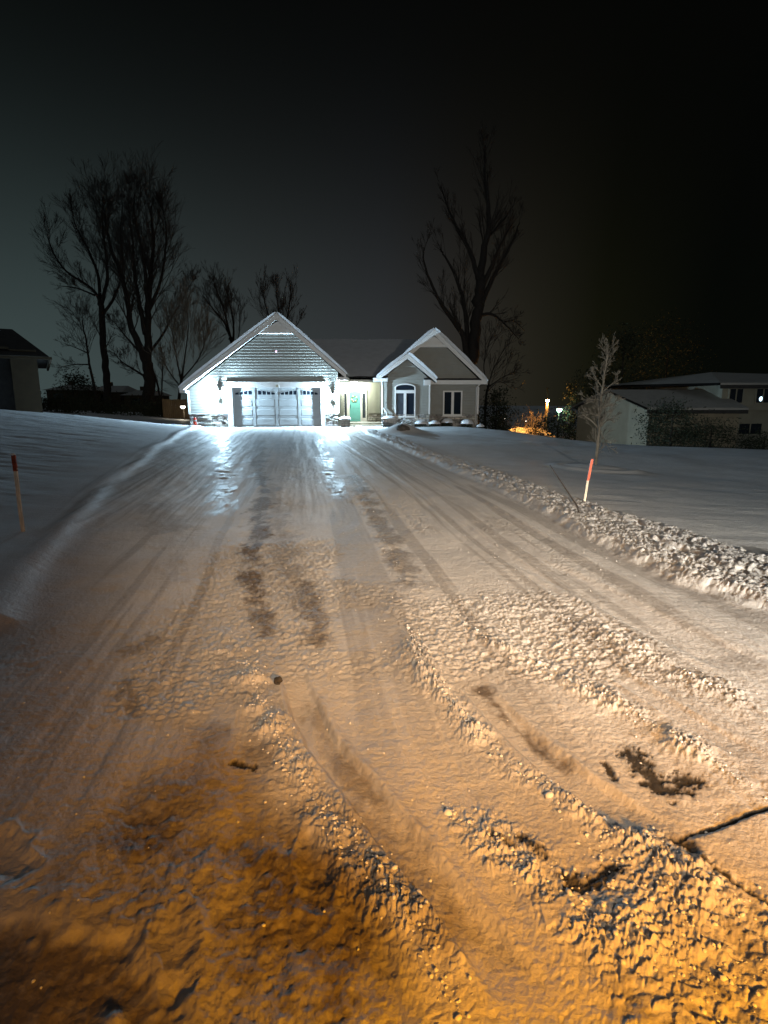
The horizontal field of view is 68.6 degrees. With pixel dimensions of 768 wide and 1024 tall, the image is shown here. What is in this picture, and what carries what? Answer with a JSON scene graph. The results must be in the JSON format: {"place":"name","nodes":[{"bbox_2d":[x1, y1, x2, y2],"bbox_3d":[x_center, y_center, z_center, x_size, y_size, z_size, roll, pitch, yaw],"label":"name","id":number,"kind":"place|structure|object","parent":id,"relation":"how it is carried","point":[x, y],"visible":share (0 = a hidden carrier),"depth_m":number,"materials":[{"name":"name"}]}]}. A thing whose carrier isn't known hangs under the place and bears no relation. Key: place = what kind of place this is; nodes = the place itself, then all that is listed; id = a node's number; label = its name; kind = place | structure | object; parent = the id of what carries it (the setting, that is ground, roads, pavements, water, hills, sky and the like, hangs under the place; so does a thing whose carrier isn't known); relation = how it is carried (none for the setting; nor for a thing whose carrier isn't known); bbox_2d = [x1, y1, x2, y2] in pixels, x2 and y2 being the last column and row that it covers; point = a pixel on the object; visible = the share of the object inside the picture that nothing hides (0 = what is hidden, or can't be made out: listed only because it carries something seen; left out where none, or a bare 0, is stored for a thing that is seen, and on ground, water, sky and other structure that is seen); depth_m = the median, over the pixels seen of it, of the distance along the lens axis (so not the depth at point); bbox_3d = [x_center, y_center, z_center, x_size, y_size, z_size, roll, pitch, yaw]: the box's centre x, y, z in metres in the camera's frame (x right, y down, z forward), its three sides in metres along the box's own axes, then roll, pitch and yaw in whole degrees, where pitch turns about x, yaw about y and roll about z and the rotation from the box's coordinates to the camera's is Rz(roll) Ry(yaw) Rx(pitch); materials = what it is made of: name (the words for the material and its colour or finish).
{"place":"outdoors","nodes":[
{"label":"outdoors","id":0,"kind":"place"},
{"bbox_2d":[0,425,767,887],"bbox_3d":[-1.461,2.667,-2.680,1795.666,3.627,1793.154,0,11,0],"label":"driveway","id":1,"kind":"structure","parent":0,"point":[116,609],"depth_m":3.35,"materials":[{"name":"white snow"}]},
{"bbox_2d":[274,676,282,684],"bbox_3d":[-0.615,0.974,3.246,0.056,0.051,0.065,5,12,24],"label":"loose stone","id":2,"kind":"object","parent":1,"relation":"on","point":[278,680],"visible":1,"depth_m":3.23,"materials":[{"name":"brown stone"}]},
{"bbox_2d":[339,416,350,426],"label":"stone pillar","id":3,"kind":"structure","parent":1,"relation":"on","point":[344,421],"depth_m":30.15,"materials":[{"name":"grey stone"}]},
{"bbox_2d":[9,511,767,1023],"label":"snow lumps","id":4,"kind":"object","parent":1,"relation":"on","point":[447,811],"visible":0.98,"depth_m":1.98,"materials":[{"name":"white snow"}]},
{"bbox_2d":[0,813,767,1023],"bbox_3d":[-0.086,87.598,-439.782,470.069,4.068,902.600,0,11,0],"label":"street","id":5,"kind":"structure","parent":0,"point":[202,946],"depth_m":1.71,"materials":[{"name":"white snow"}]},
{"bbox_2d":[0,405,767,597],"bbox_3d":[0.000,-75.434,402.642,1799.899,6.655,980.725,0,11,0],"label":"lawn","id":6,"kind":"structure","parent":0,"point":[68,464],"depth_m":13.61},
{"bbox_2d":[10,453,24,531],"bbox_3d":[-4.110,-0.131,6.340,0.054,1.073,0.047,0,11,0],"label":"wooden stake","id":7,"kind":"object","parent":6,"relation":"on","point":[17,485],"visible":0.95,"depth_m":6.32,"materials":[{"name":"orange paint"}]},
{"bbox_2d":[0,329,51,412],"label":"house","id":8,"kind":"structure","parent":6,"relation":"on","point":[22,360],"depth_m":26.02,"materials":[{"name":"grey"}]},
{"bbox_2d":[0,349,15,409],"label":"garage door","id":9,"kind":"structure","parent":8,"relation":"in","point":[7,398],"depth_m":25.85,"materials":[{"name":"grey"}]},
{"bbox_2d":[41,389,85,413],"bbox_3d":[-21.640,-7.285,37.219,3.475,1.776,4.143,-9,14,-38],"label":"hedge","id":10,"kind":"object","parent":6,"relation":"on","point":[53,403],"visible":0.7,"depth_m":36.98,"materials":[{"name":"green plant"}]},
{"bbox_2d":[44,381,103,410],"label":"house","id":11,"kind":"structure","parent":6,"relation":"on","point":[57,393],"depth_m":88.45,"materials":[{"name":"brown"}]},
{"bbox_2d":[46,367,102,409],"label":"round tree","id":12,"kind":"object","parent":6,"relation":"on","point":[75,382],"visible":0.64,"depth_m":81.89,"materials":[{"name":"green plant"}]},
{"bbox_2d":[43,291,111,412],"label":"bare tree","id":13,"kind":"object","parent":6,"relation":"on","point":[86,310],"visible":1,"depth_m":44.03,"materials":[{"name":"brown plant"}]},
{"bbox_2d":[28,151,142,412],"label":"bare tree","id":14,"kind":"object","parent":6,"relation":"on","point":[100,294],"visible":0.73,"depth_m":46.98,"materials":[{"name":"brown plant"}]},
{"bbox_2d":[64,389,132,413],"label":"hedge","id":15,"kind":"object","parent":6,"relation":"on","point":[90,405],"visible":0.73,"depth_m":43.99,"materials":[{"name":"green plant"}]},
{"bbox_2d":[100,382,135,411],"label":"house","id":16,"kind":"structure","parent":6,"relation":"on","point":[120,390],"depth_m":93.52,"materials":[{"name":"brown"}]},
{"bbox_2d":[100,390,165,416],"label":"hedge","id":17,"kind":"object","parent":6,"relation":"on","point":[133,408],"visible":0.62,"depth_m":43.84,"materials":[{"name":"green plant"}]},
{"bbox_2d":[66,141,202,414],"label":"bare tree","id":18,"kind":"object","parent":6,"relation":"on","point":[150,378],"visible":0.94,"depth_m":44.43,"materials":[{"name":"brown plant"}]},
{"bbox_2d":[122,386,171,411],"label":"house","id":19,"kind":"structure","parent":6,"relation":"on","point":[140,391],"depth_m":90.79,"materials":[{"name":"brown"}]},
{"bbox_2d":[141,399,172,416],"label":"hedge","id":20,"kind":"object","parent":6,"relation":"on","point":[159,412],"visible":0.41,"depth_m":43.79,"materials":[{"name":"black plant"}]},
{"bbox_2d":[162,399,189,418],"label":"wooden fence","id":21,"kind":"object","parent":6,"relation":"on","point":[170,407],"visible":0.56,"depth_m":42.31,"materials":[{"name":"brown wood"}]},
{"bbox_2d":[144,275,225,417],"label":"bushy bare tree","id":22,"kind":"object","parent":6,"relation":"on","point":[186,311],"visible":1,"depth_m":42.39,"materials":[{"name":"brown plant"}]},
{"bbox_2d":[182,260,248,343],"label":"bare tree","id":23,"kind":"object","parent":6,"relation":"on","point":[227,303],"visible":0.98,"depth_m":53.29,"materials":[{"name":"brown plant"}]},
{"bbox_2d":[248,265,306,325],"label":"bare tree","id":24,"kind":"object","parent":6,"relation":"on","point":[277,293],"visible":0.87,"depth_m":51.52,"materials":[{"name":"brown plant"}]},
{"bbox_2d":[178,312,487,427],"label":"house","id":25,"kind":"structure","parent":6,"relation":"on","point":[275,369],"depth_m":30.64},
{"bbox_2d":[232,388,321,426],"bbox_3d":[-5.795,-5.655,30.587,4.837,2.248,0.131,0,11,0],"label":"garage door","id":26,"kind":"structure","parent":25,"relation":"in","point":[252,407],"depth_m":30.60,"materials":[{"name":"paint"}]},
{"bbox_2d":[350,392,360,420],"bbox_3d":[-1.777,-6.464,34.590,0.661,1.776,0.123,0,11,0],"label":"front door","id":27,"kind":"structure","parent":25,"relation":"in","point":[354,406],"depth_m":34.61,"materials":[{"name":"teal paint"}]},
{"bbox_2d":[395,383,415,417],"bbox_3d":[1.163,-6.164,31.163,1.152,1.850,0.074,0,11,0],"label":"arched window","id":28,"kind":"structure","parent":25,"relation":"in","point":[405,394],"depth_m":31.15,"materials":[{"name":"white glass"}]},
{"bbox_2d":[443,391,462,415],"bbox_3d":[3.916,-6.188,32.155,1.180,1.449,0.109,0,11,0],"label":"window","id":29,"kind":"structure","parent":25,"relation":"in","point":[452,400],"depth_m":32.17,"materials":[{"name":"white glass"}]},
{"bbox_2d":[381,416,397,426],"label":"stone pillar","id":30,"kind":"structure","parent":6,"relation":"on","point":[388,421],"depth_m":30.21,"materials":[{"name":"grey stone"}]},
{"bbox_2d":[396,424,409,430],"bbox_3d":[0.809,-3.561,23.999,0.602,0.353,0.465,0,11,0],"label":"boulder","id":31,"kind":"object","parent":6,"relation":"on","point":[401,427],"visible":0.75,"depth_m":23.81,"materials":[{"name":"grey stone"}]},
{"bbox_2d":[401,418,414,426],"bbox_3d":[1.258,-4.765,30.029,0.788,0.618,0.750,0,11,0],"label":"snowy shrub","id":32,"kind":"object","parent":6,"relation":"on","point":[409,422],"visible":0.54,"depth_m":29.93,"materials":[{"name":"white snow"}]},
{"bbox_2d":[414,420,428,426],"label":"snowy shrub","id":33,"kind":"object","parent":6,"relation":"on","point":[419,422],"visible":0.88,"depth_m":30.46,"materials":[{"name":"white snow"}]},
{"bbox_2d":[429,420,439,425],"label":"snowy shrub","id":34,"kind":"object","parent":6,"relation":"on","point":[434,423],"visible":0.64,"depth_m":31.08,"materials":[{"name":"white snow"}]},
{"bbox_2d":[441,418,452,425],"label":"snowy shrub","id":35,"kind":"object","parent":6,"relation":"on","point":[446,421],"visible":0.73,"depth_m":31.65,"materials":[{"name":"white snow"}]},
{"bbox_2d":[460,419,473,427],"bbox_3d":[4.678,-4.956,31.841,0.795,0.573,0.690,0,11,0],"label":"snowy shrub","id":36,"kind":"object","parent":6,"relation":"on","point":[466,421],"visible":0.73,"depth_m":31.64,"materials":[{"name":"white snow"}]},
{"bbox_2d":[412,121,526,423],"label":"giant bare tree","id":37,"kind":"object","parent":6,"relation":"on","point":[470,345],"visible":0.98,"depth_m":43.06,"materials":[{"name":"brown plant"}]},
{"bbox_2d":[480,406,519,428],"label":"bare bush","id":38,"kind":"object","parent":6,"relation":"on","point":[503,420],"visible":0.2,"depth_m":42.44,"materials":[{"name":"brown plant"}]},
{"bbox_2d":[476,309,532,427],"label":"bare tree","id":39,"kind":"object","parent":6,"relation":"on","point":[516,368],"visible":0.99,"depth_m":40.72,"materials":[{"name":"brown plant"}]},
{"bbox_2d":[478,385,535,430],"bbox_3d":[7.802,-7.045,39.126,3.769,3.852,3.887,-5,12,-24],"label":"bush","id":40,"kind":"object","parent":6,"relation":"on","point":[497,403],"visible":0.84,"depth_m":39.02,"materials":[{"name":"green plant"}]},
{"bbox_2d":[488,403,534,432],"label":"bare bush","id":41,"kind":"object","parent":6,"relation":"on","point":[515,425],"visible":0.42,"depth_m":43.33,"materials":[{"name":"brown plant"}]},
{"bbox_2d":[510,427,555,437],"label":"snow heap","id":42,"kind":"object","parent":6,"relation":"on","point":[527,432],"visible":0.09,"depth_m":46.33,"materials":[{"name":"white snow"}]},
{"bbox_2d":[523,407,548,434],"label":"bare bush","id":43,"kind":"object","parent":6,"relation":"on","point":[532,426],"visible":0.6,"depth_m":45.23,"materials":[{"name":"brown plant"}]},
{"bbox_2d":[515,405,577,439],"bbox_3d":[11.243,-5.760,37.601,5.310,2.691,4.840,0,11,0],"label":"hedge","id":44,"kind":"object","parent":6,"relation":"on","point":[566,425],"visible":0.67,"depth_m":37.47,"materials":[{"name":"green plant"}]},
{"bbox_2d":[544,388,548,429],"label":"street lamp","id":45,"kind":"object","parent":6,"relation":"on","point":[547,398],"visible":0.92,"depth_m":60.85,"materials":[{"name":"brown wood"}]},
{"bbox_2d":[355,424,767,613],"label":"snow bank","id":46,"kind":"structure","parent":6,"relation":"on","point":[738,576],"depth_m":6.34,"materials":[{"name":"white snow"}]},
{"bbox_2d":[550,465,579,512],"bbox_3d":[2.474,-0.259,7.681,0.457,0.750,0.085,4,12,18],"label":"bent branch","id":47,"kind":"object","parent":46,"relation":"on","point":[568,492],"visible":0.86,"depth_m":7.65,"materials":[{"name":"brown plant"}]},
{"bbox_2d":[583,459,593,500],"bbox_3d":[3.055,-0.413,8.442,0.113,0.765,0.028,3,11,14],"label":"wooden stake","id":48,"kind":"object","parent":46,"relation":"on","point":[588,477],"visible":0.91,"depth_m":8.42,"materials":[{"name":"orange paint"}]},
{"bbox_2d":[560,380,583,439],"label":"evergreen tree","id":49,"kind":"object","parent":6,"relation":"on","point":[571,397],"visible":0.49,"depth_m":58.87,"materials":[{"name":"green plant"}]},
{"bbox_2d":[550,353,628,439],"bbox_3d":[14.979,-7.699,39.246,5.155,6.661,5.221,-5,12,-26],"label":"evergreen tree","id":50,"kind":"object","parent":6,"relation":"on","point":[588,379],"visible":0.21,"depth_m":39.01,"materials":[{"name":"green plant"}]},
{"bbox_2d":[577,332,622,464],"bbox_3d":[5.910,-2.919,15.123,1.458,3.662,1.055,0,11,0],"label":"young tree","id":51,"kind":"object","parent":6,"relation":"on","point":[600,416],"visible":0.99,"depth_m":15.07,"materials":[{"name":"brown plant"}]},
{"bbox_2d":[575,321,670,395],"bbox_3d":[16.871,-8.961,39.796,5.954,9.272,6.226,0,11,0],"label":"tall evergreen","id":52,"kind":"object","parent":6,"relation":"on","point":[626,341],"visible":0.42,"depth_m":39.37,"materials":[{"name":"green plant"}]},
{"bbox_2d":[605,303,730,389],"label":"tall evergreen","id":53,"kind":"object","parent":6,"relation":"on","point":[666,356],"visible":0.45,"depth_m":49.84,"materials":[{"name":"green plant"}]},
{"bbox_2d":[571,372,767,449],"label":"house","id":54,"kind":"structure","parent":6,"relation":"on","point":[732,397],"depth_m":30.96,"materials":[{"name":"grey wood"}]},
{"bbox_2d":[728,389,744,403],"bbox_3d":[19.084,-6.299,30.528,0.841,0.871,0.059,0,11,0],"label":"window","id":55,"kind":"structure","parent":54,"relation":"in","point":[737,395],"depth_m":30.51,"materials":[{"name":"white glass"}]},
{"bbox_2d":[737,422,763,434],"bbox_3d":[20.278,-4.609,31.214,1.390,0.703,0.059,0,11,0],"label":"window","id":56,"kind":"structure","parent":54,"relation":"in","point":[752,425],"depth_m":31.20,"materials":[{"name":"black glass"}]},
{"bbox_2d":[754,389,767,403],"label":"window","id":57,"kind":"structure","parent":54,"relation":"in","point":[761,395],"depth_m":30.53,"materials":[{"name":"white glass"}]},
{"bbox_2d":[630,392,715,446],"bbox_3d":[14.414,-4.503,28.204,4.377,2.954,4.270,0,11,0],"label":"bush","id":58,"kind":"object","parent":6,"relation":"on","point":[671,430],"visible":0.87,"depth_m":28.10,"materials":[{"name":"green plant"}]},
{"bbox_2d":[676,409,755,447],"bbox_3d":[16.538,-4.250,28.689,4.206,2.446,4.106,0,11,0],"label":"bush","id":59,"kind":"object","parent":6,"relation":"on","point":[711,433],"visible":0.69,"depth_m":28.36,"materials":[{"name":"green plant"}]},
{"bbox_2d":[723,423,767,449],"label":"bush","id":60,"kind":"object","parent":6,"relation":"on","point":[761,447],"visible":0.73,"depth_m":28.17,"materials":[{"name":"green plant"}]},
{"bbox_2d":[0,0,767,405],"label":"sky","id":61,"kind":"structure","parent":0,"point":[310,136],"materials":[{"name":"black"}]}
]}

